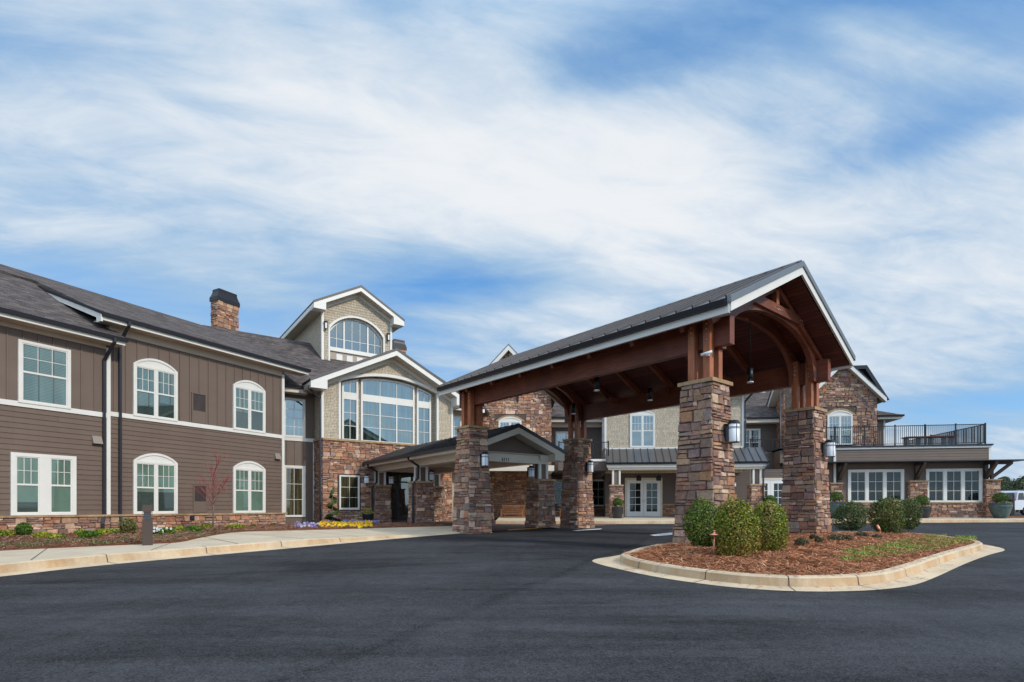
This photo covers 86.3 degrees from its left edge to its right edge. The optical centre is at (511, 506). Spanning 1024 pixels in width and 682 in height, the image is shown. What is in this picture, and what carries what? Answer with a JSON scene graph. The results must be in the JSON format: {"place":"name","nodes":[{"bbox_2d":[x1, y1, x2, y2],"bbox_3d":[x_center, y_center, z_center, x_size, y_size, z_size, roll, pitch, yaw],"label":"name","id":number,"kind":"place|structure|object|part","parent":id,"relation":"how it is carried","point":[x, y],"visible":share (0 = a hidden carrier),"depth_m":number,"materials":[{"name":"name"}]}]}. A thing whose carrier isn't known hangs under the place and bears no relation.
{"place":"outdoors","nodes":[
{"label":"outdoors","id":0,"kind":"place"},
{"bbox_2d":[0,526,452,562],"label":"sidewalk","id":1,"kind":"structure","parent":0,"point":[47,553],"depth_m":14.60,"materials":[{"name":"concrete"}]},
{"bbox_2d":[142,505,152,545],"bbox_3d":[-8.729,0.440,13.077,0.210,0.980,0.210,0,0,-35],"label":"bollard light","id":2,"kind":"object","parent":1,"relation":"on","point":[147,529],"visible":0.98,"depth_m":12.99,"materials":[{"name":"brown metal"}]},
{"bbox_2d":[386,520,615,530],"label":"brick paving","id":3,"kind":"structure","parent":0,"point":[498,527],"depth_m":26.04,"materials":[{"name":"brown brick"}]},
{"bbox_2d":[361,506,373,520],"bbox_3d":[-7.471,0.405,28.269,0.777,0.889,0.724,0,0,0],"label":"planter","id":4,"kind":"object","parent":3,"relation":"on","point":[367,516],"visible":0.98,"depth_m":28.09,"materials":[{"name":"black ceramic"}]},
{"bbox_2d":[0,522,1023,681],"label":"asphalt drive","id":5,"kind":"structure","parent":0,"point":[544,605],"depth_m":5.58,"materials":[{"name":"grey asphalt"}]},
{"bbox_2d":[0,521,447,550],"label":"mulch bed","id":6,"kind":"object","parent":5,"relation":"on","point":[78,544],"visible":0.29,"depth_m":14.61,"materials":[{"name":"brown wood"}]},
{"bbox_2d":[0,529,15,535],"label":"bed plant","id":7,"kind":"object","parent":6,"relation":"on","point":[7,532],"visible":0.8,"depth_m":15.40,"materials":[{"name":"green plant"}]},
{"bbox_2d":[14,522,33,535],"bbox_3d":[-14.141,0.678,15.808,0.421,0.507,0.435,0,0,45],"label":"bed plant","id":8,"kind":"object","parent":6,"relation":"on","point":[23,528],"visible":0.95,"depth_m":15.75,"materials":[{"name":"green plant"}]},
{"bbox_2d":[30,531,52,537],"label":"bed plant","id":9,"kind":"object","parent":6,"relation":"on","point":[40,534],"visible":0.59,"depth_m":14.36,"materials":[{"name":"green plant"}]},
{"bbox_2d":[46,534,66,538],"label":"bed plant","id":10,"kind":"object","parent":6,"relation":"on","point":[58,536],"visible":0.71,"depth_m":14.07,"materials":[{"name":"green plant"}]},
{"bbox_2d":[73,529,84,535],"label":"bed plant","id":11,"kind":"object","parent":6,"relation":"on","point":[78,531],"visible":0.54,"depth_m":15.73,"materials":[{"name":"green plant"}]},
{"bbox_2d":[77,530,101,537],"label":"bed plant","id":12,"kind":"object","parent":6,"relation":"on","point":[89,533],"visible":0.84,"depth_m":14.37,"materials":[{"name":"green plant"}]},
{"bbox_2d":[96,528,110,534],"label":"bed plant","id":13,"kind":"object","parent":6,"relation":"on","point":[103,530],"visible":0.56,"depth_m":16.13,"materials":[{"name":"green plant"}]},
{"bbox_2d":[105,528,120,532],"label":"bed plant","id":14,"kind":"object","parent":6,"relation":"on","point":[115,530],"visible":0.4,"depth_m":16.93,"materials":[{"name":"green plant"}]},
{"bbox_2d":[118,517,138,533],"bbox_3d":[-11.636,0.620,16.563,0.565,0.623,0.468,0,0,0],"label":"bed plant","id":15,"kind":"object","parent":6,"relation":"on","point":[128,525],"visible":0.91,"depth_m":16.50,"materials":[{"name":"green plant"}]},
{"bbox_2d":[153,527,162,533],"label":"bed plant","id":16,"kind":"object","parent":6,"relation":"on","point":[156,530],"visible":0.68,"depth_m":15.71,"materials":[{"name":"white plant"}]},
{"bbox_2d":[160,527,175,533],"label":"bed plant","id":17,"kind":"object","parent":6,"relation":"on","point":[167,529],"visible":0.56,"depth_m":16.51,"materials":[{"name":"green plant"}]},
{"bbox_2d":[173,526,184,530],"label":"bed plant","id":18,"kind":"object","parent":6,"relation":"on","point":[179,528],"visible":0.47,"depth_m":17.80,"materials":[{"name":"green plant"}]},
{"bbox_2d":[184,525,203,531],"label":"bed plant","id":19,"kind":"object","parent":6,"relation":"on","point":[192,528],"visible":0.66,"depth_m":17.78,"materials":[{"name":"green plant"}]},
{"bbox_2d":[199,523,212,527],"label":"bed plant","id":20,"kind":"object","parent":6,"relation":"on","point":[206,525],"visible":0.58,"depth_m":20.57,"materials":[{"name":"green plant"}]},
{"bbox_2d":[188,443,231,526],"bbox_3d":[-11.600,-0.743,20.954,1.739,3.446,1.310,0,0,19],"label":"young maple","id":21,"kind":"object","parent":6,"relation":"on","point":[213,482],"visible":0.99,"depth_m":20.89,"materials":[{"name":"red plant"}]},
{"bbox_2d":[226,523,246,528],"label":"bed plant","id":22,"kind":"object","parent":6,"relation":"on","point":[236,525],"visible":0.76,"depth_m":19.91,"materials":[{"name":"green plant"}]},
{"bbox_2d":[294,521,318,527],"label":"violet pansies","id":23,"kind":"object","parent":6,"relation":"on","point":[306,523],"visible":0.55,"depth_m":22.09,"materials":[{"name":"purple plant"}]},
{"bbox_2d":[324,487,341,521],"bbox_3d":[-8.974,-0.005,27.348,0.907,1.970,0.886,0,0,0],"label":"spiral evergreen","id":24,"kind":"object","parent":6,"relation":"on","point":[329,516],"visible":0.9,"depth_m":27.27,"materials":[{"name":"green plant"}]},
{"bbox_2d":[319,520,372,528],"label":"yellow pansies","id":25,"kind":"object","parent":6,"relation":"on","point":[359,524],"visible":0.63,"depth_m":22.62,"materials":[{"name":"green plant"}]},
{"bbox_2d":[327,520,379,522],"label":"edging plants","id":26,"kind":"object","parent":6,"relation":"on","point":[376,521],"visible":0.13,"depth_m":27.07,"materials":[{"name":"green plant"}]},
{"bbox_2d":[0,533,457,576],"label":"gutter strip","id":27,"kind":"object","parent":5,"relation":"on","point":[79,566],"visible":0.94,"depth_m":11.57,"materials":[{"name":"concrete"}]},
{"bbox_2d":[0,530,459,572],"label":"kerb","id":28,"kind":"structure","parent":5,"relation":"on","point":[16,566],"depth_m":11.50,"materials":[{"name":"concrete"}]},
{"bbox_2d":[437,260,855,544],"bbox_3d":[3.758,-2.648,18.577,7.570,7.494,11.729,0,0,-40],"label":"porte cochere","id":29,"kind":"object","parent":5,"relation":"on","point":[690,356],"visible":0.89,"depth_m":16.33,"materials":[{"name":"stone"}]},
{"bbox_2d":[480,452,488,465],"bbox_3d":[-1.007,-1.760,19.975,0.270,0.544,0.345,0,0,-40],"label":"wall lantern","id":30,"kind":"object","parent":29,"relation":"attached to","point":[484,458],"depth_m":19.86,"materials":[{"name":"white glass"}]},
{"bbox_2d":[571,383,575,414],"bbox_3d":[2.285,-4.755,20.332,0.180,2.610,0.177,0,0,0],"label":"pendant light","id":31,"kind":"object","parent":29,"relation":"hanging from","point":[573,408],"visible":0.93,"depth_m":20.29,"materials":[{"name":"black metal"}]},
{"bbox_2d":[586,460,592,472],"bbox_3d":[3.362,-1.760,23.641,0.270,0.544,0.345,0,0,-40],"label":"wall lantern","id":32,"kind":"object","parent":29,"relation":"attached to","point":[589,466],"depth_m":23.52,"materials":[{"name":"white glass"}]},
{"bbox_2d":[594,377,599,391],"bbox_3d":[2.523,-4.157,16.250,0.180,1.414,0.177,0,0,0],"label":"pendant light","id":33,"kind":"object","parent":29,"relation":"hanging from","point":[596,384],"visible":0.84,"depth_m":16.19,"materials":[{"name":"black metal"}]},
{"bbox_2d":[647,388,652,400],"bbox_3d":[4.477,-4.755,17.720,0.180,2.610,0.177,0,0,0],"label":"pendant light","id":34,"kind":"object","parent":29,"relation":"hanging from","point":[649,394],"visible":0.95,"depth_m":17.65,"materials":[{"name":"black metal"}]},
{"bbox_2d":[724,420,739,442],"bbox_3d":[5.118,-1.760,12.675,0.270,0.544,0.345,0,0,-40],"label":"wall lantern","id":35,"kind":"object","parent":29,"relation":"attached to","point":[731,431],"depth_m":12.56,"materials":[{"name":"white glass"}]},
{"bbox_2d":[747,322,753,382],"bbox_3d":[6.618,-4.755,15.169,0.180,2.610,0.177,0,0,0],"label":"pendant light","id":36,"kind":"object","parent":29,"relation":"hanging from","point":[750,375],"visible":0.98,"depth_m":15.13,"materials":[{"name":"black metal"}]},
{"bbox_2d":[822,439,834,456],"bbox_3d":[9.487,-1.760,16.342,0.270,0.544,0.345,0,0,-40],"label":"wall lantern","id":37,"kind":"object","parent":29,"relation":"attached to","point":[830,447],"depth_m":16.23,"materials":[{"name":"white glass"}]},
{"bbox_2d":[653,533,671,535],"bbox_3d":[5.648,0.968,19.594,2.666,0.027,0.754,0,0,-40],"label":"road marking","id":38,"kind":"object","parent":5,"relation":"on","point":[660,534],"visible":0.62,"depth_m":19.23,"materials":[{"name":"white paint"}]},
{"bbox_2d":[496,519,1023,523],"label":"kerb","id":39,"kind":"structure","parent":5,"relation":"on","point":[673,521],"depth_m":29.72,"materials":[{"name":"concrete"}]},
{"bbox_2d":[592,545,1004,590],"bbox_3d":[7.640,1.046,13.468,14.579,0.164,6.032,0,0,-41],"label":"gutter strip","id":40,"kind":"object","parent":5,"relation":"on","point":[916,578],"visible":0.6,"depth_m":8.54,"materials":[{"name":"concrete"}]},
{"bbox_2d":[630,532,972,574],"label":"mulch island","id":41,"kind":"structure","parent":5,"relation":"on","point":[742,557],"depth_m":9.56,"materials":[{"name":"brown wood"}]},
{"bbox_2d":[682,496,725,547],"bbox_3d":[4.117,0.341,11.678,0.863,1.203,0.911,0,0,0],"label":"boxwood shrub","id":42,"kind":"object","parent":41,"relation":"on","point":[705,515],"visible":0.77,"depth_m":11.49,"materials":[{"name":"green plant"}]},
{"bbox_2d":[709,530,719,555],"bbox_3d":[3.706,0.687,9.990,0.200,0.525,0.200,0,0,0],"label":"path light","id":43,"kind":"object","parent":41,"relation":"on","point":[714,533],"visible":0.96,"depth_m":9.98,"materials":[{"name":"orange metal"}]},
{"bbox_2d":[712,493,763,555],"bbox_3d":[4.130,0.352,10.062,0.897,1.220,0.906,0,0,0],"label":"boxwood shrub","id":44,"kind":"object","parent":41,"relation":"on","point":[737,542],"visible":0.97,"depth_m":9.84,"materials":[{"name":"green plant"}]},
{"bbox_2d":[747,499,790,550],"bbox_3d":[4.984,0.387,10.617,0.824,1.063,0.748,0,0,0],"label":"boxwood shrub","id":45,"kind":"object","parent":41,"relation":"on","point":[769,517],"visible":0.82,"depth_m":10.41,"materials":[{"name":"green plant"}]},
{"bbox_2d":[629,531,973,574],"bbox_3d":[7.599,0.853,13.446,13.628,0.314,5.154,0,0,-42],"label":"pine straw","id":46,"kind":"object","parent":41,"relation":"on","point":[794,554],"visible":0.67,"depth_m":9.92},
{"bbox_2d":[794,537,808,544],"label":"seedling","id":47,"kind":"object","parent":41,"relation":"on","point":[798,540],"visible":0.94,"depth_m":11.24,"materials":[{"name":"green plant"}]},
{"bbox_2d":[814,537,824,542],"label":"seedling","id":48,"kind":"object","parent":41,"relation":"on","point":[819,539],"visible":0.88,"depth_m":11.85,"materials":[{"name":"green plant"}]},
{"bbox_2d":[827,533,845,540],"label":"seedling","id":49,"kind":"object","parent":41,"relation":"on","point":[835,537],"visible":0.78,"depth_m":12.45,"materials":[{"name":"green plant"}]},
{"bbox_2d":[842,535,852,540],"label":"seedling","id":50,"kind":"object","parent":41,"relation":"on","point":[848,537],"visible":0.69,"depth_m":12.70,"materials":[{"name":"green plant"}]},
{"bbox_2d":[831,500,868,530],"bbox_3d":[12.601,0.333,20.414,1.230,1.228,1.375,0,0,0],"label":"boxwood shrub","id":51,"kind":"object","parent":41,"relation":"on","point":[854,515],"visible":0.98,"depth_m":20.14,"materials":[{"name":"green plant"}]},
{"bbox_2d":[854,531,868,537],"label":"seedling","id":52,"kind":"object","parent":41,"relation":"on","point":[860,534],"visible":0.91,"depth_m":13.82,"materials":[{"name":"green plant"}]},
{"bbox_2d":[872,534,882,538],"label":"seedling","id":53,"kind":"object","parent":41,"relation":"on","point":[877,536],"visible":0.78,"depth_m":13.69,"materials":[{"name":"green plant"}]},
{"bbox_2d":[867,495,907,533],"bbox_3d":[11.708,0.270,17.058,1.025,1.291,1.094,0,0,0],"label":"boxwood shrub","id":54,"kind":"object","parent":41,"relation":"on","point":[890,518],"visible":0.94,"depth_m":16.86,"materials":[{"name":"green plant"}]},
{"bbox_2d":[836,533,976,562],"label":"weeds","id":55,"kind":"object","parent":41,"relation":"on","point":[921,546],"visible":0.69,"depth_m":11.41,"materials":[{"name":"green plant"}]},
{"bbox_2d":[899,497,922,531],"bbox_3d":[15.098,0.289,20.770,0.812,1.301,0.974,0,0,0],"label":"boxwood shrub","id":56,"kind":"object","parent":41,"relation":"on","point":[913,518],"visible":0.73,"depth_m":20.56,"materials":[{"name":"green plant"}]},
{"bbox_2d":[619,531,992,590],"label":"island kerb","id":57,"kind":"structure","parent":5,"relation":"on","point":[891,573],"depth_m":8.20,"materials":[{"name":"concrete"}]},
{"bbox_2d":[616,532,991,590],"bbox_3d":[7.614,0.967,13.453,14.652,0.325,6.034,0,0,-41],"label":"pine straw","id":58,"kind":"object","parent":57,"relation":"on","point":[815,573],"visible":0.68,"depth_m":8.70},
{"bbox_2d":[0,0,1023,480],"label":"sky","id":59,"kind":"structure","parent":0,"point":[524,175],"materials":[{"name":"blue"}]},
{"bbox_2d":[555,503,560,516],"bbox_3d":[2.975,0.215,35.000,0.550,0.950,0.590,0,0,30],"label":"armchair","id":60,"kind":"object","parent":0,"point":[556,508],"visible":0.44,"depth_m":34.99,"materials":[{"name":"brown wood"}]},
{"bbox_2d":[496,516,1023,520],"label":"sidewalk","id":61,"kind":"structure","parent":0,"point":[596,518],"depth_m":32.60,"materials":[{"name":"concrete"}]},
{"bbox_2d":[500,505,524,517],"bbox_3d":[0.041,0.345,34.193,1.440,0.930,0.585,0,0,14],"label":"bench","id":62,"kind":"object","parent":61,"relation":"on","point":[522,513],"visible":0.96,"depth_m":34.28,"materials":[{"name":"brown wood"}]},
{"bbox_2d":[612,498,622,517],"bbox_3d":[6.373,0.069,33.000,0.730,1.303,0.730,0,0,0],"label":"planter","id":63,"kind":"object","parent":61,"relation":"on","point":[617,510],"visible":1,"depth_m":32.77,"materials":[{"name":"black ceramic"}]},
{"bbox_2d":[764,495,776,510],"bbox_3d":[15.309,-0.002,32.400,0.810,1.445,0.810,0,0,0],"label":"planter","id":64,"kind":"object","parent":61,"relation":"on","point":[771,497],"visible":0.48,"depth_m":32.23,"materials":[{"name":"green ceramic"}]},
{"bbox_2d":[829,491,844,517],"bbox_3d":[19.594,-0.123,33.000,1.101,1.667,1.101,0,0,0],"label":"planter","id":65,"kind":"object","parent":61,"relation":"on","point":[835,502],"visible":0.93,"depth_m":32.75,"materials":[{"name":"teal ceramic"}]},
{"bbox_2d":[915,494,931,517],"bbox_3d":[25.467,-0.058,33.904,0.970,1.476,0.978,0,0,0],"label":"planter","id":66,"kind":"object","parent":61,"relation":"on","point":[926,509],"visible":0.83,"depth_m":33.58,"materials":[{"name":"black ceramic"}]},
{"bbox_2d":[988,492,1012,517],"bbox_3d":[30.051,-0.118,33.600,1.193,1.596,1.193,0,0,0],"label":"planter","id":67,"kind":"object","parent":61,"relation":"on","point":[1001,507],"visible":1,"depth_m":33.33,"materials":[{"name":"teal ceramic"}]},
{"bbox_2d":[1008,499,1014,515],"bbox_3d":[32.347,0.085,35.400,0.280,1.130,0.280,0,0,0],"label":"utility post","id":68,"kind":"object","parent":61,"relation":"on","point":[1012,513],"visible":0.57,"depth_m":35.28,"materials":[{"name":"black"}]},
{"bbox_2d":[1001,491,1023,514],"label":"parked car","id":69,"kind":"object","parent":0,"point":[1018,496],"visible":0.27,"depth_m":41.02,"materials":[{"name":"white paint"}]},
{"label":"rear window","id":70,"kind":"part","parent":69,"relation":"part of","materials":[{"name":"black glass"}]},
{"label":"side window","id":71,"kind":"part","parent":69,"relation":"part of","materials":[{"name":"grey glass"}]},
{"label":"ground","id":72,"kind":"structure","parent":0,"visible":0},
{"bbox_2d":[0,264,1023,533],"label":"care building","id":73,"kind":"structure","parent":72,"relation":"on","point":[112,410],"depth_m":27.30,"materials":[{"name":"brown wood"}]},
{"bbox_2d":[10,452,76,514],"bbox_3d":[-15.766,-0.748,18.417,0.095,2.045,1.801,0,0,28],"label":"window","id":74,"kind":"structure","parent":73,"relation":"in","point":[40,484],"depth_m":18.34,"materials":[{"name":"white glass"}]},
{"bbox_2d":[17,339,70,408],"bbox_3d":[-15.760,-4.440,18.430,0.095,2.060,1.447,0,0,28],"label":"window","id":75,"kind":"structure","parent":73,"relation":"in","point":[62,357],"depth_m":18.42,"materials":[{"name":"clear glass"}]},
{"bbox_2d":[133,358,177,421],"bbox_3d":[-14.174,-4.690,21.732,0.095,2.360,1.680,0,0,28],"label":"window","id":76,"kind":"structure","parent":73,"relation":"in","point":[155,366],"depth_m":21.68,"materials":[{"name":"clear glass"}]},
{"bbox_2d":[133,453,177,513],"bbox_3d":[-14.174,-0.927,21.732,0.095,2.405,1.680,0,0,28],"label":"window","id":77,"kind":"structure","parent":73,"relation":"in","point":[155,475],"depth_m":21.71,"materials":[{"name":"white glass"}]},
{"bbox_2d":[232,380,265,433],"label":"window","id":78,"kind":"structure","parent":73,"relation":"in","point":[251,389],"depth_m":25.34,"materials":[{"name":"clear glass"}]},
{"bbox_2d":[233,461,265,512],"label":"window","id":79,"kind":"structure","parent":73,"relation":"in","point":[249,477],"depth_m":25.37,"materials":[{"name":"white glass"}]},
{"bbox_2d":[285,397,304,437],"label":"window","id":80,"kind":"structure","parent":73,"relation":"in","point":[294,407],"depth_m":28.70,"materials":[{"name":"blue glass"}]},
{"bbox_2d":[285,465,304,516],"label":"window","id":81,"kind":"structure","parent":73,"relation":"in","point":[294,475],"depth_m":28.70,"materials":[{"name":"white glass"}]},
{"bbox_2d":[341,379,357,439],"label":"window","id":82,"kind":"structure","parent":73,"relation":"in","point":[349,389],"depth_m":29.39,"materials":[{"name":"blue glass"}]},
{"bbox_2d":[339,475,359,509],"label":"window","id":83,"kind":"structure","parent":73,"relation":"in","point":[349,485],"depth_m":28.95,"materials":[{"name":"white glass"}]},
{"bbox_2d":[330,319,381,354],"bbox_3d":[-9.940,-10.835,34.762,3.440,2.170,0.085,0,0,-35],"label":"arched window","id":84,"kind":"structure","parent":73,"relation":"in","point":[354,335],"depth_m":34.79,"materials":[{"name":"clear glass"}]},
{"bbox_2d":[364,474,368,483],"bbox_3d":[-7.807,-1.520,29.315,0.281,0.524,0.350,0,0,-35],"label":"wall lantern","id":85,"kind":"object","parent":73,"relation":"attached to","point":[366,478],"depth_m":29.18,"materials":[{"name":"white glass"}]},
{"bbox_2d":[360,379,414,443],"bbox_3d":[-6.951,-5.345,30.648,3.160,3.550,0.130,0,0,-35],"label":"window","id":86,"kind":"structure","parent":73,"relation":"in","point":[387,407],"depth_m":30.64,"materials":[{"name":"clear glass"}]},
{"bbox_2d":[389,474,393,483],"bbox_3d":[-6.620,-1.520,29.889,0.281,0.524,0.350,0,0,-35],"label":"wall lantern","id":87,"kind":"object","parent":73,"relation":"attached to","point":[391,479],"depth_m":29.75,"materials":[{"name":"black"}]},
{"bbox_2d":[386,473,413,519],"bbox_3d":[-5.686,-0.560,31.086,3.350,2.580,0.140,0,0,-35],"label":"entrance door","id":88,"kind":"structure","parent":73,"relation":"in","point":[398,517],"depth_m":30.53,"materials":[{"name":"black"}]},
{"bbox_2d":[416,387,430,444],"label":"window","id":89,"kind":"structure","parent":73,"relation":"in","point":[423,398],"depth_m":31.90,"materials":[{"name":"blue glass"}]},
{"bbox_2d":[428,469,433,479],"bbox_3d":[-3.822,-1.520,25.866,0.281,0.524,0.350,0,0,-35],"label":"wall lantern","id":90,"kind":"object","parent":73,"relation":"attached to","point":[430,474],"depth_m":25.74,"materials":[{"name":"black"}]},
{"bbox_2d":[453,416,460,436],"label":"window","id":91,"kind":"structure","parent":73,"relation":"in","point":[456,419],"depth_m":34.55,"materials":[{"name":"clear glass"}]},
{"bbox_2d":[498,417,521,427],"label":"window","id":92,"kind":"structure","parent":73,"relation":"in","point":[506,421],"depth_m":37.95,"materials":[{"name":"clear glass"}]},
{"bbox_2d":[527,465,534,476],"bbox_3d":[0.805,-1.520,23.204,0.281,0.524,0.350,0,0,-35],"label":"wall lantern","id":93,"kind":"object","parent":73,"relation":"attached to","point":[530,471],"depth_m":23.08,"materials":[{"name":"black"}]},
{"bbox_2d":[554,480,562,505],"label":"window","id":94,"kind":"structure","parent":73,"relation":"in","point":[558,483],"depth_m":40.97,"materials":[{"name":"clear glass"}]},
{"bbox_2d":[556,431,567,448],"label":"window","id":95,"kind":"structure","parent":73,"relation":"in","point":[560,435],"depth_m":40.97,"materials":[{"name":"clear glass"}]},
{"bbox_2d":[592,480,603,505],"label":"window","id":96,"kind":"structure","parent":73,"relation":"in","point":[598,485],"depth_m":40.97,"materials":[{"name":"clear glass"}]},
{"bbox_2d":[602,418,603,450],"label":"window","id":97,"kind":"structure","parent":73,"relation":"in","point":[602,418],"depth_m":38.42,"materials":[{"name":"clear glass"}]},
{"bbox_2d":[630,411,654,446],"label":"window","id":98,"kind":"structure","parent":73,"relation":"in","point":[642,424],"depth_m":36.20,"materials":[{"name":"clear glass"}]},
{"bbox_2d":[746,429,759,446],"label":"window","id":99,"kind":"structure","parent":73,"relation":"in","point":[750,433],"depth_m":40.89,"materials":[{"name":"white glass"}]},
{"bbox_2d":[827,410,852,444],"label":"window","id":100,"kind":"structure","parent":73,"relation":"in","point":[840,418],"depth_m":38.40,"materials":[{"name":"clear glass"}]},
{"bbox_2d":[848,469,903,501],"bbox_3d":[23.774,-1.380,35.708,3.360,2.140,0.095,0,0,9],"label":"window","id":101,"kind":"structure","parent":73,"relation":"in","point":[865,485],"depth_m":35.70,"materials":[{"name":"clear glass"}]},
{"bbox_2d":[901,435,957,444],"bbox_3d":[28.408,-4.390,37.225,3.000,0.800,0.780,0,0,13],"label":"picnic table","id":102,"kind":"object","parent":73,"relation":"on","point":[951,439],"visible":0.6,"depth_m":37.07,"materials":[{"name":"grey metal"}]},
{"bbox_2d":[925,468,982,501],"bbox_3d":[28.302,-1.380,34.993,3.240,2.140,0.095,0,0,9],"label":"window","id":103,"kind":"structure","parent":73,"relation":"in","point":[944,485],"depth_m":34.98,"materials":[{"name":"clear glass"}]},
{"bbox_2d":[998,476,1009,484],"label":"tree","id":104,"kind":"object","parent":72,"relation":"on","point":[1007,479],"visible":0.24,"depth_m":94.48,"materials":[{"name":"green plant"}]},
{"bbox_2d":[1001,476,1023,511],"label":"tree","id":105,"kind":"object","parent":72,"relation":"on","point":[1014,485],"visible":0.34,"depth_m":77.76,"materials":[{"name":"green plant"}]}
]}

